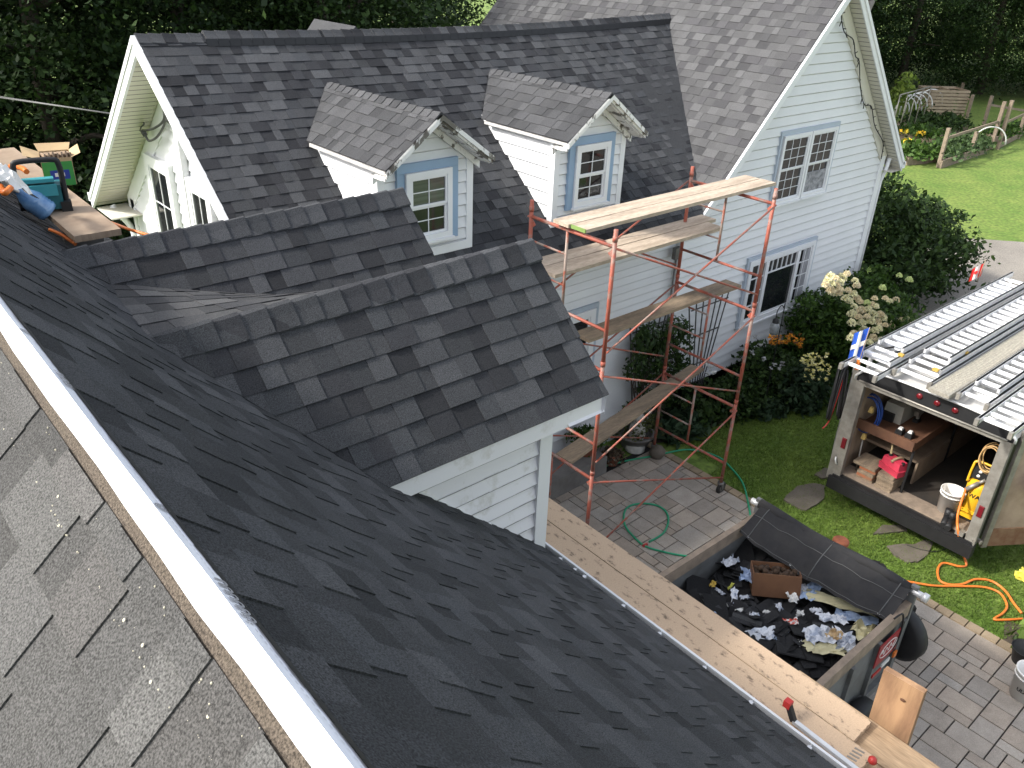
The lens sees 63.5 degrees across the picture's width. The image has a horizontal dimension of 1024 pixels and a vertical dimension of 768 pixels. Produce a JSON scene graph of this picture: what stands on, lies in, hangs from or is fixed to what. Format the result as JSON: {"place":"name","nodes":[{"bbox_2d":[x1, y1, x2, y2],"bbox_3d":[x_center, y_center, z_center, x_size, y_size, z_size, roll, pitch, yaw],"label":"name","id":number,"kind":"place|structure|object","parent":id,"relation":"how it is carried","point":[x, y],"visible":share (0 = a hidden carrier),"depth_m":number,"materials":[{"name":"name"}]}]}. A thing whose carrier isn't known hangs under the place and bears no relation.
{"place":"outdoors","nodes":[
{"label":"outdoors","id":0,"kind":"place"},
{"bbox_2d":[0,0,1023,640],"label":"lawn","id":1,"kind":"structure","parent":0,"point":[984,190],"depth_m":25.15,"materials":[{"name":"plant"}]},
{"bbox_2d":[0,0,116,201],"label":"maple tree","id":2,"kind":"object","parent":1,"relation":"on","point":[10,117],"visible":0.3,"depth_m":15.82,"materials":[{"name":"green plant"}]},
{"bbox_2d":[0,0,209,194],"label":"maple tree","id":3,"kind":"object","parent":1,"relation":"on","point":[18,65],"visible":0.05,"depth_m":22.12,"materials":[{"name":"green plant"}]},
{"bbox_2d":[0,0,316,239],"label":"maple tree","id":4,"kind":"object","parent":1,"relation":"on","point":[25,10],"visible":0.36,"depth_m":15.97,"materials":[{"name":"green plant"}]},
{"bbox_2d":[0,0,354,177],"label":"maple tree","id":5,"kind":"object","parent":1,"relation":"on","point":[169,32],"visible":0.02,"depth_m":24.30,"materials":[{"name":"green plant"}]},
{"bbox_2d":[0,0,409,237],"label":"maple tree","id":6,"kind":"object","parent":1,"relation":"on","point":[70,46],"visible":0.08,"depth_m":17.93,"materials":[{"name":"green plant"}]},
{"bbox_2d":[89,0,483,99],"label":"maple tree","id":7,"kind":"object","parent":1,"relation":"on","point":[324,10],"visible":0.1,"depth_m":18.62,"materials":[{"name":"green plant"}]},
{"bbox_2d":[203,0,483,30],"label":"maple tree","id":8,"kind":"object","parent":1,"relation":"on","point":[429,21],"visible":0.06,"depth_m":26.19,"materials":[{"name":"green plant"}]},
{"bbox_2d":[0,187,846,767],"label":"house","id":9,"kind":"structure","parent":1,"relation":"on","point":[274,489],"depth_m":2.78,"materials":[{"name":"black"}]},
{"bbox_2d":[0,180,55,219],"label":"water jug","id":10,"kind":"object","parent":9,"relation":"on","point":[41,207],"visible":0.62,"depth_m":5.82,"materials":[{"name":"blue plastic"}]},
{"bbox_2d":[0,163,37,197],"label":"white bag","id":11,"kind":"object","parent":10,"relation":"on","point":[13,179],"visible":0.98,"depth_m":5.37,"materials":[{"name":"plastic"}]},
{"bbox_2d":[0,182,103,246],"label":"roof bracket","id":12,"kind":"object","parent":9,"relation":"attached to","point":[84,242],"visible":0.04,"depth_m":5.95,"materials":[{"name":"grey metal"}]},
{"bbox_2d":[0,147,121,242],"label":"roof plank","id":13,"kind":"object","parent":12,"relation":"on","point":[83,220],"visible":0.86,"depth_m":5.86,"materials":[{"name":"brown wood"}]},
{"bbox_2d":[10,157,72,211],"bbox_3d":[-3.356,-1.420,5.886,0.335,0.383,0.140,-13,32,-27],"label":"tool radio","id":14,"kind":"object","parent":13,"relation":"on","point":[52,189],"visible":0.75,"depth_m":5.88,"materials":[{"name":"teal plastic"}]},
{"bbox_2d":[20,142,79,184],"bbox_3d":[-3.673,-1.764,6.616,0.410,0.274,0.355,-13,32,-26],"label":"open carton","id":15,"kind":"object","parent":13,"relation":"on","point":[62,152],"visible":0.72,"depth_m":6.54,"materials":[{"name":"cardboard"}]},
{"bbox_2d":[864,763,881,767],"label":"walkway plank","id":16,"kind":"object","parent":9,"relation":"attached to","point":[872,766],"visible":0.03,"depth_m":5.01,"materials":[{"name":"brown wood"}]},
{"bbox_2d":[546,521,872,767],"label":"walkway plank","id":17,"kind":"object","parent":16,"relation":"on","point":[771,696],"visible":0.49,"depth_m":5.76,"materials":[{"name":"wood"}]},
{"bbox_2d":[782,697,876,767],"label":"roof stabiliser","id":18,"kind":"object","parent":17,"relation":"on","point":[788,702],"visible":1,"depth_m":5.08,"materials":[{"name":"metal"}]},
{"bbox_2d":[799,670,939,767],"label":"walkway plank","id":19,"kind":"object","parent":16,"relation":"attached to","point":[885,748],"visible":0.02,"depth_m":5.12,"materials":[{"name":"brown wood"}]},
{"bbox_2d":[547,498,871,741],"bbox_3d":[0.166,1.003,7.245,0.222,0.045,6.257,-21,36,-36],"label":"walkway plank","id":20,"kind":"object","parent":19,"relation":"on","point":[846,720],"visible":0.56,"depth_m":5.91,"materials":[{"name":"wood"}]},
{"bbox_2d":[869,666,926,745],"bbox_3d":[2.436,2.175,5.308,0.121,0.712,0.299,-21,36,-36],"label":"upright board","id":21,"kind":"object","parent":19,"relation":"attached to","point":[897,704],"visible":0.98,"depth_m":5.23,"materials":[{"name":"brown wood"}]},
{"bbox_2d":[87,0,905,453],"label":"farmhouse","id":22,"kind":"object","parent":1,"relation":"on","point":[485,132],"visible":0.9,"depth_m":11.74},
{"bbox_2d":[0,96,169,141],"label":"power line","id":23,"kind":"object","parent":22,"relation":"attached to","point":[144,132],"visible":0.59,"depth_m":10.80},
{"bbox_2d":[143,152,182,231],"bbox_3d":[-4.752,-1.974,11.496,0.100,2.290,0.942,-21,36,-36],"label":"window","id":24,"kind":"structure","parent":22,"relation":"in","point":[160,175],"depth_m":11.14,"materials":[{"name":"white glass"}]},
{"bbox_2d":[184,176,217,225],"bbox_3d":[-3.874,-1.445,10.613,0.100,2.290,0.777,-21,36,-36],"label":"window","id":25,"kind":"structure","parent":22,"relation":"in","point":[201,210],"depth_m":10.22,"materials":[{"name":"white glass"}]},
{"bbox_2d":[395,156,457,243],"bbox_3d":[-0.925,-2.024,9.224,0.820,0.920,0.100,-21,36,-36],"label":"dormer window","id":26,"kind":"structure","parent":22,"relation":"in","point":[430,186],"depth_m":9.23,"materials":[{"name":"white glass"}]},
{"bbox_2d":[568,301,599,362],"bbox_3d":[0.925,-0.523,11.928,0.820,1.220,0.090,-21,36,-36],"label":"window","id":27,"kind":"structure","parent":22,"relation":"in","point":[589,312],"depth_m":11.83,"materials":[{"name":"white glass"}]},
{"bbox_2d":[564,131,615,210],"bbox_3d":[1.034,-2.759,10.733,0.820,0.920,0.100,-21,36,-36],"label":"dormer window","id":28,"kind":"structure","parent":22,"relation":"in","point":[591,158],"depth_m":10.71,"materials":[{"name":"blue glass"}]},
{"bbox_2d":[735,236,817,329],"bbox_3d":[4.801,-1.840,14.903,2.160,1.311,0.090,-21,36,-36],"label":"picture window","id":29,"kind":"structure","parent":22,"relation":"in","point":[787,269],"depth_m":14.89,"materials":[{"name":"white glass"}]},
{"bbox_2d":[772,131,812,207],"bbox_3d":[4.654,-3.570,13.756,0.842,1.162,0.090,-21,36,-36],"label":"window","id":30,"kind":"structure","parent":22,"relation":"in","point":[795,148],"depth_m":13.77,"materials":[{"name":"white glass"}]},
{"bbox_2d":[767,121,840,207],"bbox_3d":[4.967,-3.718,13.984,1.767,1.247,0.097,-21,36,-36],"label":"window","id":31,"kind":"structure","parent":22,"relation":"in","point":[824,137],"depth_m":14.11,"materials":[{"name":"white glass"}]},
{"bbox_2d":[550,450,606,499],"bbox_3d":[0.819,1.318,12.443,1.250,0.310,0.500,-21,36,-36],"label":"stone step","id":32,"kind":"object","parent":1,"relation":"on","point":[565,478],"visible":0.43,"depth_m":12.27,"materials":[{"name":"stone"}]},
{"bbox_2d":[625,414,645,453],"bbox_3d":[1.989,0.748,13.155,0.320,0.680,0.320,-21,36,-36],"label":"garden statue","id":33,"kind":"object","parent":1,"relation":"on","point":[634,450],"visible":0.48,"depth_m":13.10,"materials":[{"name":"stone"}]},
{"bbox_2d":[783,483,824,510],"bbox_3d":[4.428,1.673,12.393,0.832,0.050,0.438,-21,36,-36],"label":"stepping stone","id":34,"kind":"object","parent":1,"relation":"on","point":[812,494],"visible":1,"depth_m":12.33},
{"bbox_2d":[871,0,926,81],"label":"maple tree","id":35,"kind":"object","parent":1,"relation":"on","point":[898,25],"visible":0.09,"depth_m":43.49,"materials":[{"name":"green plant"}]},
{"bbox_2d":[871,0,946,87],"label":"maple tree","id":36,"kind":"object","parent":1,"relation":"on","point":[880,11],"visible":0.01,"depth_m":43.19,"materials":[{"name":"green plant"}]},
{"bbox_2d":[887,540,932,563],"bbox_3d":[5.532,2.304,11.306,0.712,0.050,0.380,-5,29,-14],"label":"stepping stone","id":37,"kind":"object","parent":1,"relation":"on","point":[913,555],"visible":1,"depth_m":11.29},
{"bbox_2d":[889,71,931,131],"bbox_3d":[17.988,-13.107,37.977,1.692,2.688,6.153,23,35,34],"label":"vine trellis","id":38,"kind":"object","parent":1,"relation":"on","point":[903,88],"visible":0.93,"depth_m":37.38,"materials":[{"name":"plant"}]},
{"bbox_2d":[897,118,945,142],"bbox_3d":[16.956,-10.794,35.589,4.790,0.812,2.342,-21,36,-36],"label":"raised bed","id":39,"kind":"object","parent":1,"relation":"on","point":[927,132],"visible":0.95,"depth_m":35.86,"materials":[{"name":"plant"}]},
{"bbox_2d":[875,0,973,80],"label":"maple tree","id":40,"kind":"object","parent":1,"relation":"on","point":[901,52],"visible":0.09,"depth_m":51.93,"materials":[{"name":"green plant"}]},
{"bbox_2d":[826,279,1023,558],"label":"cargo trailer","id":41,"kind":"object","parent":1,"relation":"on","point":[948,442],"visible":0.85,"depth_m":11.30,"materials":[{"name":"grey metal"}]},
{"bbox_2d":[826,362,852,420],"bbox_3d":[4.721,0.134,11.843,0.268,0.918,0.500,13,30,20],"label":"hose coil","id":42,"kind":"object","parent":41,"relation":"hanging from","point":[844,374],"visible":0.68,"depth_m":11.66,"materials":[{"name":"black rubber"}]},
{"bbox_2d":[856,475,876,483],"bbox_3d":[5.150,1.304,11.888,0.340,0.043,0.238,-21,36,-36],"label":"short board","id":43,"kind":"object","parent":41,"relation":"in","point":[869,481],"visible":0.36,"depth_m":11.77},
{"bbox_2d":[856,472,876,480],"bbox_3d":[5.136,1.265,11.860,0.340,0.043,0.228,-21,36,-36],"label":"short board","id":44,"kind":"object","parent":43,"relation":"on","point":[863,476],"visible":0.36,"depth_m":11.76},
{"bbox_2d":[857,468,877,478],"bbox_3d":[5.135,1.227,11.831,0.340,0.043,0.235,-21,36,-36],"label":"short board","id":45,"kind":"object","parent":44,"relation":"on","point":[865,473],"visible":0.36,"depth_m":11.73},
{"bbox_2d":[859,466,881,474],"bbox_3d":[5.173,1.175,11.832,0.340,0.043,0.243,-21,36,-36],"label":"short board","id":46,"kind":"object","parent":45,"relation":"on","point":[869,471],"visible":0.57,"depth_m":11.72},
{"bbox_2d":[853,452,881,472],"bbox_3d":[5.126,1.117,11.836,0.340,0.043,0.333,-21,36,-36],"label":"short board","id":47,"kind":"object","parent":46,"relation":"on","point":[868,461],"visible":0.86,"depth_m":11.81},
{"bbox_2d":[877,475,903,484],"bbox_3d":[5.330,1.291,11.629,0.340,0.043,0.243,-21,36,-36],"label":"short board","id":48,"kind":"object","parent":41,"relation":"in","point":[888,480],"visible":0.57,"depth_m":11.52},
{"bbox_2d":[878,469,895,480],"bbox_3d":[5.336,1.242,11.620,0.340,0.043,0.226,-21,36,-36],"label":"short board","id":49,"kind":"object","parent":48,"relation":"on","point":[883,473],"visible":0.5,"depth_m":11.53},
{"bbox_2d":[878,444,907,478],"bbox_3d":[5.371,1.038,11.522,0.261,0.404,0.346,-10,31,-21],"label":"fuel can","id":50,"kind":"object","parent":49,"relation":"on","point":[893,465],"visible":0.98,"depth_m":11.49,"materials":[{"name":"red plastic"}]},
{"bbox_2d":[878,398,917,424],"bbox_3d":[5.600,0.348,11.939,0.552,0.270,0.300,-21,36,-36],"label":"white case","id":51,"kind":"object","parent":41,"relation":"on","point":[898,412],"visible":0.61,"depth_m":11.80,"materials":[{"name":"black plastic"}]},
{"bbox_2d":[838,272,1023,382],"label":"ladder","id":52,"kind":"object","parent":41,"relation":"on","point":[913,338],"visible":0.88,"depth_m":11.77,"materials":[{"name":"metal"}]},
{"bbox_2d":[848,327,870,369],"bbox_3d":[4.599,-0.500,10.991,0.072,0.620,0.195,-21,36,-36],"label":"blue flag","id":53,"kind":"object","parent":52,"relation":"attached to","point":[858,343],"visible":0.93,"depth_m":10.98,"materials":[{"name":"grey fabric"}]},
{"bbox_2d":[937,483,966,513],"bbox_3d":[5.920,1.565,11.160,0.322,0.330,0.321,-21,36,-36],"label":"white bucket","id":54,"kind":"object","parent":41,"relation":"on","point":[950,496],"visible":0.78,"depth_m":11.12,"materials":[{"name":"plastic"}]},
{"bbox_2d":[891,293,1023,388],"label":"ladder","id":55,"kind":"object","parent":41,"relation":"on","point":[993,327],"visible":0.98,"depth_m":11.39,"materials":[{"name":"metal"}]},
{"bbox_2d":[959,460,991,519],"bbox_3d":[6.185,1.403,10.957,0.387,0.826,0.390,-21,36,-36],"label":"air compressor","id":56,"kind":"object","parent":41,"relation":"on","point":[975,485],"visible":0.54,"depth_m":10.90,"materials":[{"name":"yellow paint"}]},
{"bbox_2d":[928,329,1023,398],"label":"walk plank","id":57,"kind":"object","parent":41,"relation":"on","point":[955,382],"visible":1,"depth_m":10.89,"materials":[{"name":"wood"}]},
{"bbox_2d":[955,349,1023,410],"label":"ladder","id":58,"kind":"object","parent":41,"relation":"on","point":[1017,380],"visible":1,"depth_m":10.45,"materials":[{"name":"metal"}]},
{"bbox_2d":[973,384,1023,439],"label":"ladder","id":59,"kind":"object","parent":41,"relation":"on","point":[1013,432],"visible":1,"depth_m":9.81,"materials":[{"name":"metal"}]},
{"bbox_2d":[903,139,946,164],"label":"plants","id":60,"kind":"object","parent":1,"relation":"on","point":[918,160],"visible":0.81,"depth_m":32.00,"materials":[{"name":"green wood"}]},
{"bbox_2d":[858,171,1000,317],"bbox_3d":[9.060,-3.374,18.839,5.967,3.155,3.762,-21,36,-36],"label":"lilac bush","id":61,"kind":"object","parent":1,"relation":"on","point":[913,231],"visible":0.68,"depth_m":18.08,"materials":[{"name":"green plant"}]},
{"bbox_2d":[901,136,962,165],"bbox_3d":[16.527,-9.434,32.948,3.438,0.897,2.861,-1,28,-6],"label":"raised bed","id":62,"kind":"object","parent":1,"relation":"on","point":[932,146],"visible":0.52,"depth_m":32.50,"materials":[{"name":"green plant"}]},
{"bbox_2d":[915,85,970,115],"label":"slat bin","id":63,"kind":"object","parent":1,"relation":"on","point":[947,101],"visible":0.71,"depth_m":41.71,"materials":[{"name":"wood"}]},
{"bbox_2d":[917,109,974,135],"bbox_3d":[20.253,-12.286,38.546,3.851,0.866,2.631,-21,36,-36],"label":"raised bed","id":64,"kind":"object","parent":1,"relation":"on","point":[949,119],"visible":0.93,"depth_m":38.11,"materials":[{"name":"green plant"}]},
{"bbox_2d":[872,0,1022,96],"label":"maple tree","id":65,"kind":"object","parent":1,"relation":"on","point":[936,48],"visible":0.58,"depth_m":46.07,"materials":[{"name":"green plant"}]},
{"bbox_2d":[890,0,1023,104],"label":"maple tree","id":66,"kind":"object","parent":1,"relation":"on","point":[987,66],"visible":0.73,"depth_m":46.65,"materials":[{"name":"green plant"}]},
{"bbox_2d":[907,488,1022,620],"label":"air hose","id":67,"kind":"object","parent":1,"relation":"on","point":[974,579],"visible":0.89,"depth_m":10.70,"materials":[{"name":"rubber"}]},
{"bbox_2d":[928,126,1003,168],"bbox_3d":[18.421,-9.875,33.903,6.495,0.901,2.734,-21,36,-36],"label":"raised bed","id":68,"kind":"object","parent":1,"relation":"on","point":[983,143],"visible":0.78,"depth_m":33.39,"materials":[{"name":"plant"}]},
{"bbox_2d":[912,0,1023,86],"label":"maple tree","id":69,"kind":"object","parent":1,"relation":"on","point":[987,35],"visible":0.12,"depth_m":52.92,"materials":[{"name":"green plant"}]},
{"bbox_2d":[924,82,1023,167],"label":"garden fence","id":70,"kind":"object","parent":1,"relation":"on","point":[1003,107],"visible":0.75,"depth_m":34.77,"materials":[{"name":"brown wood"}]},
{"bbox_2d":[977,117,1023,141],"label":"raised bed","id":71,"kind":"object","parent":1,"relation":"on","point":[1013,128],"visible":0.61,"depth_m":37.06,"materials":[{"name":"plant"}]},
{"bbox_2d":[978,0,1023,92],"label":"maple tree","id":72,"kind":"object","parent":1,"relation":"on","point":[1011,30],"visible":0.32,"depth_m":48.59,"materials":[{"name":"green plant"}]},
{"bbox_2d":[613,325,871,442],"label":"garden soil","id":73,"kind":"structure","parent":0,"point":[657,439],"depth_m":13.63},
{"bbox_2d":[612,410,663,447],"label":"potted plant","id":74,"kind":"object","parent":73,"relation":"on","point":[649,428],"visible":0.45,"depth_m":13.15,"materials":[{"name":"green plant"}]},
{"bbox_2d":[622,320,665,426],"bbox_3d":[2.076,-0.083,12.944,1.048,2.374,0.295,-21,36,-36],"label":"climbing rose","id":75,"kind":"object","parent":73,"relation":"on","point":[643,336],"visible":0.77,"depth_m":12.69,"materials":[{"name":"green plant"}]},
{"bbox_2d":[651,314,695,421],"bbox_3d":[2.585,-0.176,13.401,1.106,2.139,0.316,-21,36,-36],"label":"climbing rose","id":76,"kind":"object","parent":73,"relation":"on","point":[678,365],"visible":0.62,"depth_m":13.23,"materials":[{"name":"green plant"}]},
{"bbox_2d":[654,406,711,449],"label":"hosta","id":77,"kind":"object","parent":73,"relation":"on","point":[674,426],"visible":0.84,"depth_m":13.53,"materials":[{"name":"green plant"}]},
{"bbox_2d":[670,363,732,434],"bbox_3d":[3.291,0.103,13.926,1.250,1.306,1.134,-21,36,-36],"label":"perennial","id":78,"kind":"object","parent":73,"relation":"on","point":[704,408],"visible":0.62,"depth_m":13.87,"materials":[{"name":"green plant"}]},
{"bbox_2d":[688,292,728,397],"bbox_3d":[3.200,-0.481,13.988,1.065,2.202,0.045,-21,36,-36],"label":"trellis","id":79,"kind":"object","parent":73,"relation":"on","point":[700,334],"visible":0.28,"depth_m":13.88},
{"bbox_2d":[707,370,769,424],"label":"perennial","id":80,"kind":"object","parent":73,"relation":"on","point":[746,401],"visible":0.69,"depth_m":14.11,"materials":[{"name":"green plant"}]},
{"bbox_2d":[723,339,799,407],"bbox_3d":[4.446,-0.209,14.705,1.348,1.220,1.383,19,32,27],"label":"perennial","id":81,"kind":"object","parent":73,"relation":"on","point":[763,372],"visible":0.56,"depth_m":14.38,"materials":[{"name":"green plant"}]},
{"bbox_2d":[736,391,791,421],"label":"perennial","id":82,"kind":"object","parent":73,"relation":"on","point":[767,410],"visible":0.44,"depth_m":14.29,"materials":[{"name":"green plant"}]},
{"bbox_2d":[757,333,822,387],"bbox_3d":[4.901,-0.501,14.960,1.610,1.475,1.126,-9,30,-19],"label":"coneflower","id":83,"kind":"object","parent":73,"relation":"on","point":[785,342],"visible":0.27,"depth_m":14.66,"materials":[{"name":"orange plant"}]},
{"bbox_2d":[770,358,836,418],"bbox_3d":[5.189,-0.002,14.794,1.542,0.889,1.227,-11,31,-23],"label":"perennial","id":84,"kind":"object","parent":73,"relation":"on","point":[800,399],"visible":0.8,"depth_m":14.46,"materials":[{"name":"green plant"}]},
{"bbox_2d":[790,342,837,395],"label":"perennial","id":85,"kind":"object","parent":73,"relation":"on","point":[817,358],"visible":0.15,"depth_m":15.30,"materials":[{"name":"green plant"}]},
{"bbox_2d":[799,352,849,415],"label":"hydrangea","id":86,"kind":"object","parent":73,"relation":"on","point":[819,369],"visible":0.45,"depth_m":14.37,"materials":[{"name":"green plant"}]},
{"bbox_2d":[778,263,925,389],"bbox_3d":[6.326,-1.415,15.553,4.663,2.667,2.442,-21,36,-36],"label":"hydrangea","id":87,"kind":"object","parent":73,"relation":"on","point":[836,320],"visible":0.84,"depth_m":15.31,"materials":[{"name":"green plant"}]},
{"bbox_2d":[553,442,1023,767],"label":"patio","id":88,"kind":"structure","parent":0,"point":[698,514],"depth_m":10.03,"materials":[{"name":"stone"}]},
{"bbox_2d":[600,443,629,466],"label":"potted plant","id":89,"kind":"object","parent":88,"relation":"on","point":[614,455],"visible":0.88,"depth_m":12.76,"materials":[{"name":"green plant"}]},
{"bbox_2d":[527,166,777,537],"bbox_3d":[1.672,-0.232,10.880,3.080,4.600,1.416,-21,36,-36],"label":"scaffold","id":90,"kind":"object","parent":88,"relation":"on","point":[721,485],"visible":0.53,"depth_m":10.72,"materials":[{"name":"metal"}]},
{"bbox_2d":[542,215,715,266],"bbox_3d":[1.521,-1.869,10.706,3.300,0.045,0.257,-21,36,-36],"label":"scaffold plank","id":91,"kind":"object","parent":90,"relation":"on","point":[558,257],"visible":0.7,"depth_m":10.69,"materials":[{"name":"brown wood"}]},
{"bbox_2d":[556,365,703,463],"bbox_3d":[1.781,0.351,11.816,0.264,0.045,3.586,23,35,33],"label":"scaffold plank","id":92,"kind":"object","parent":90,"relation":"on","point":[575,451],"visible":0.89,"depth_m":11.54,"materials":[{"name":"wood"}]},
{"bbox_2d":[545,222,722,277],"bbox_3d":[1.601,-1.726,10.457,3.150,0.045,0.277,-21,36,-36],"label":"scaffold plank","id":93,"kind":"object","parent":90,"relation":"on","point":[582,263],"visible":0.91,"depth_m":10.36,"materials":[{"name":"brown wood"}]},
{"bbox_2d":[553,175,759,227],"bbox_3d":[1.875,-2.250,10.027,3.540,0.040,0.238,-21,36,-36],"label":"scaffold plank","id":94,"kind":"object","parent":90,"relation":"on","point":[567,221],"visible":0.79,"depth_m":9.82,"materials":[{"name":"brown wood"}]},
{"bbox_2d":[578,279,741,342],"bbox_3d":[2.058,-1.027,11.230,3.150,0.045,0.287,-21,36,-36],"label":"scaffold plank","id":95,"kind":"object","parent":90,"relation":"on","point":[638,316],"visible":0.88,"depth_m":11.09,"materials":[{"name":"wood"}]},
{"bbox_2d":[571,179,775,232],"bbox_3d":[2.047,-2.164,9.884,3.535,0.041,0.237,-21,36,-36],"label":"scaffold plank","id":96,"kind":"object","parent":90,"relation":"on","point":[612,220],"visible":1,"depth_m":9.67,"materials":[{"name":"brown wood"}]},
{"bbox_2d":[617,449,750,556],"bbox_3d":[2.335,1.740,12.027,3.137,0.044,2.716,-21,36,-36],"label":"garden hose","id":97,"kind":"object","parent":88,"relation":"on","point":[663,532],"visible":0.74,"depth_m":11.91,"materials":[{"name":"green plastic"}]},
{"bbox_2d":[659,497,930,717],"bbox_3d":[2.988,2.552,8.931,4.333,1.646,2.340,-21,36,-36],"label":"dump trailer","id":98,"kind":"object","parent":88,"relation":"on","point":[853,675],"visible":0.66,"depth_m":8.60,"materials":[{"name":"grey paint"}]},
{"bbox_2d":[681,538,861,680],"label":"shingle scraps","id":99,"kind":"object","parent":98,"relation":"in","point":[785,645],"visible":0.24,"depth_m":8.57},
{"bbox_2d":[750,560,801,599],"bbox_3d":[2.840,2.116,8.926,0.517,0.360,0.327,7,29,9],"label":"cardboard box","id":100,"kind":"object","parent":99,"relation":"on","point":[774,580],"visible":0.99,"depth_m":8.82,"materials":[{"name":"cardboard"}]},
{"bbox_2d":[802,624,842,644],"bbox_3d":[3.082,2.494,8.227,0.377,0.088,0.238,-1,29,-7],"label":"wrapper","id":101,"kind":"object","parent":99,"relation":"on","point":[814,633],"visible":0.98,"depth_m":8.23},
{"bbox_2d":[802,639,846,655],"bbox_3d":[3.064,2.588,8.109,0.474,0.040,0.184,7,29,8],"label":"foam sheet","id":102,"kind":"object","parent":99,"relation":"on","point":[822,648],"visible":0.99,"depth_m":8.10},
{"bbox_2d":[835,608,878,625],"bbox_3d":[3.562,2.414,8.542,0.447,0.070,0.202,7,29,9],"label":"plastic film","id":103,"kind":"object","parent":99,"relation":"on","point":[855,616],"visible":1,"depth_m":8.55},
{"bbox_2d":[803,588,877,617],"bbox_3d":[3.459,2.293,8.705,0.811,0.048,0.241,11,30,16],"label":"foam sheet","id":104,"kind":"object","parent":98,"relation":"in","point":[837,602],"visible":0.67,"depth_m":8.72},
{"bbox_2d":[1009,660,1023,703],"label":"white bucket","id":105,"kind":"object","parent":88,"relation":"on","point":[1016,690],"visible":1,"depth_m":9.04,"materials":[{"name":"plastic"}]},
{"bbox_2d":[681,386,1023,639],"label":"grass","id":106,"kind":"structure","parent":0,"point":[856,520],"depth_m":11.99,"materials":[{"name":"green plant"}]},
{"bbox_2d":[897,239,1023,318],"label":"gravel driveway","id":107,"kind":"structure","parent":0,"point":[1009,256],"depth_m":21.67,"materials":[{"name":"gravel"}]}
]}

